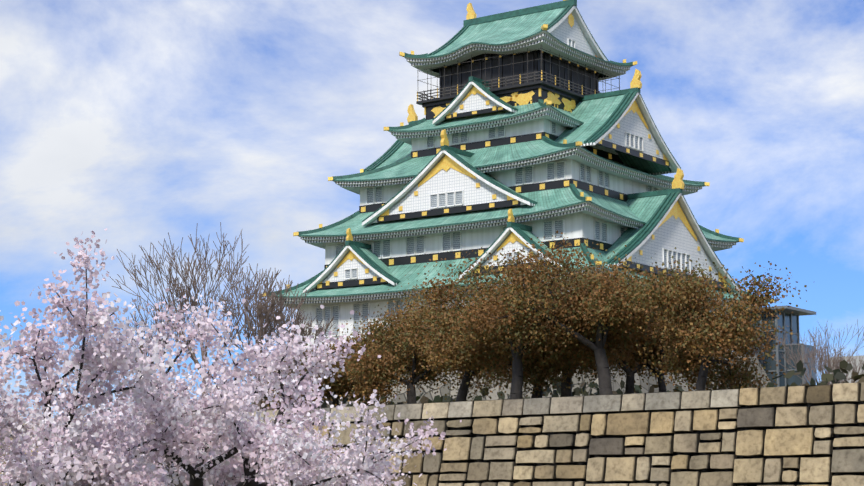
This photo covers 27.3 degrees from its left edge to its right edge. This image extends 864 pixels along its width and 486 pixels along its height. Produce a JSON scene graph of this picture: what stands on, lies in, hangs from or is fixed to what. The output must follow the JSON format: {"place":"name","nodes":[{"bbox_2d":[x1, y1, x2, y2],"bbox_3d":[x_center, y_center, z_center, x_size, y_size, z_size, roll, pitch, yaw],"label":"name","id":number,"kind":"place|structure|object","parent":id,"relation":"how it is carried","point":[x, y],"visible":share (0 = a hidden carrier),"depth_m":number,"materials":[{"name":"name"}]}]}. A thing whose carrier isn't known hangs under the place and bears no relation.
{"place":"outdoors","nodes":[
{"label":"outdoors","id":0,"kind":"place"},
{"bbox_2d":[0,0,863,419],"label":"sky","id":1,"kind":"structure","parent":0,"point":[141,121],"materials":[{"name":"blue"}]},
{"bbox_2d":[298,6,739,348],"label":"castle walls","id":2,"kind":"structure","parent":0,"point":[448,184],"depth_m":205.43,"materials":[{"name":"white paint"}]},
{"label":"ground","id":3,"kind":"structure","parent":0,"visible":0},
{"bbox_2d":[0,363,168,485],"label":"cherry tree","id":4,"kind":"object","parent":3,"relation":"on","point":[13,460],"visible":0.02,"depth_m":54.00,"materials":[{"name":"pink plant"}]},
{"bbox_2d":[0,228,220,485],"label":"cherry tree","id":5,"kind":"object","parent":3,"relation":"on","point":[61,459],"visible":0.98,"depth_m":27.82,"materials":[{"name":"pink plant"}]},
{"bbox_2d":[0,335,336,485],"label":"cherry tree","id":6,"kind":"object","parent":3,"relation":"on","point":[134,430],"visible":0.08,"depth_m":34.63,"materials":[{"name":"pink plant"}]},
{"bbox_2d":[127,343,301,485],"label":"cherry tree","id":7,"kind":"object","parent":3,"relation":"on","point":[225,355],"visible":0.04,"depth_m":60.08,"materials":[{"name":"pink plant"}]},
{"bbox_2d":[43,288,461,485],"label":"cherry tree","id":8,"kind":"object","parent":3,"relation":"on","point":[275,449],"visible":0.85,"depth_m":30.45,"materials":[{"name":"pink plant"}]},
{"bbox_2d":[259,429,416,485],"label":"cherry tree","id":9,"kind":"object","parent":3,"relation":"on","point":[341,459],"visible":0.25,"depth_m":46.38,"materials":[{"name":"pink plant"}]},
{"bbox_2d":[0,382,863,485],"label":"stone wall","id":10,"kind":"structure","parent":3,"relation":"on","point":[811,435],"depth_m":73.44,"materials":[{"name":"beige"}]},
{"bbox_3d":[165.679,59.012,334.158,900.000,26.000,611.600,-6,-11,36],"label":"main bailey plateau","id":11,"kind":"structure","parent":0,"visible":0},
{"bbox_2d":[69,336,115,415],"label":"bare tree","id":12,"kind":"object","parent":11,"relation":"on","point":[86,364],"visible":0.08,"depth_m":121.73,"materials":[{"name":"grey plant"}]},
{"bbox_2d":[114,292,190,390],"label":"bare tree","id":13,"kind":"object","parent":11,"relation":"on","point":[146,319],"visible":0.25,"depth_m":115.42,"materials":[{"name":"grey plant"}]},
{"bbox_2d":[109,222,272,403],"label":"bare tree","id":14,"kind":"object","parent":11,"relation":"on","point":[183,290],"visible":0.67,"depth_m":105.63,"materials":[{"name":"grey plant"}]},
{"bbox_2d":[216,254,312,410],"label":"bare tree","id":15,"kind":"object","parent":11,"relation":"on","point":[266,312],"visible":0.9,"depth_m":99.00,"materials":[{"name":"grey plant"}]},
{"bbox_2d":[240,339,331,409],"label":"thin tree","id":16,"kind":"object","parent":11,"relation":"on","point":[269,405],"depth_m":120.68,"materials":[{"name":"brown plant"}]},
{"bbox_2d":[254,301,334,407],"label":"bare tree","id":17,"kind":"object","parent":11,"relation":"on","point":[304,332],"visible":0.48,"depth_m":104.19,"materials":[{"name":"grey plant"}]},
{"bbox_2d":[265,328,400,406],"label":"spring tree","id":18,"kind":"object","parent":11,"relation":"on","point":[333,389],"visible":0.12,"depth_m":110.50,"materials":[{"name":"brown plant"}]},
{"bbox_2d":[316,288,455,405],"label":"spring tree","id":19,"kind":"object","parent":11,"relation":"on","point":[356,346],"visible":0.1,"depth_m":107.42,"materials":[{"name":"brown plant"}]},
{"bbox_2d":[325,283,500,405],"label":"spring tree","id":20,"kind":"object","parent":11,"relation":"on","point":[386,367],"visible":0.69,"depth_m":100.46,"materials":[{"name":"brown plant"}]},
{"bbox_2d":[82,359,863,418],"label":"undergrowth hedge","id":21,"kind":"object","parent":11,"relation":"on","point":[838,374],"depth_m":106.89,"materials":[{"name":"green plant"}]},
{"bbox_2d":[388,250,587,401],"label":"spring tree","id":22,"kind":"object","parent":11,"relation":"on","point":[444,357],"visible":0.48,"depth_m":94.30,"materials":[{"name":"brown plant"}]},
{"bbox_2d":[251,351,770,409],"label":"stone tower base","id":23,"kind":"object","parent":11,"relation":"on","point":[442,391],"visible":0.12,"depth_m":191.55,"materials":[{"name":"grey stone"}]},
{"bbox_2d":[262,0,773,310],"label":"castle roofs","id":24,"kind":"structure","parent":23,"relation":"on","point":[590,119],"depth_m":205.57,"materials":[{"name":"teal tile"}]},
{"bbox_2d":[431,252,618,398],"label":"spring tree","id":25,"kind":"object","parent":11,"relation":"on","point":[516,373],"visible":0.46,"depth_m":88.67,"materials":[{"name":"brown plant"}]},
{"bbox_2d":[441,280,650,397],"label":"spring tree","id":26,"kind":"object","parent":11,"relation":"on","point":[536,393],"visible":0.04,"depth_m":92.38,"materials":[{"name":"brown plant"}]},
{"bbox_2d":[437,230,675,394],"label":"spring tree","id":27,"kind":"object","parent":11,"relation":"on","point":[599,303],"visible":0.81,"depth_m":86.14,"materials":[{"name":"brown plant"}]},
{"bbox_2d":[503,261,652,396],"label":"spring tree","id":28,"kind":"object","parent":11,"relation":"on","point":[567,391],"depth_m":98.79,"materials":[{"name":"brown plant"}]},
{"bbox_2d":[524,243,708,393],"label":"spring tree","id":29,"kind":"object","parent":11,"relation":"on","point":[629,385],"visible":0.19,"depth_m":92.35,"materials":[{"name":"brown plant"}]},
{"bbox_2d":[564,273,723,391],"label":"spring tree","id":30,"kind":"object","parent":11,"relation":"on","point":[662,386],"visible":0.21,"depth_m":91.85,"materials":[{"name":"brown plant"}]},
{"bbox_2d":[604,247,806,391],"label":"spring tree","id":31,"kind":"object","parent":11,"relation":"on","point":[703,334],"visible":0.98,"depth_m":81.65,"materials":[{"name":"brown plant"}]},
{"bbox_2d":[741,305,863,386],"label":"elevator tower","id":32,"kind":"structure","parent":11,"relation":"on","point":[788,317],"depth_m":220.09,"materials":[{"name":"grey glass"}]},
{"bbox_2d":[772,327,863,383],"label":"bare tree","id":33,"kind":"object","parent":11,"relation":"on","point":[806,353],"visible":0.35,"depth_m":210.72,"materials":[{"name":"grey plant"}]},
{"bbox_2d":[794,319,863,385],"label":"bare tree","id":34,"kind":"object","parent":11,"relation":"on","point":[824,360],"visible":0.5,"depth_m":201.42,"materials":[{"name":"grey plant"}]}
]}

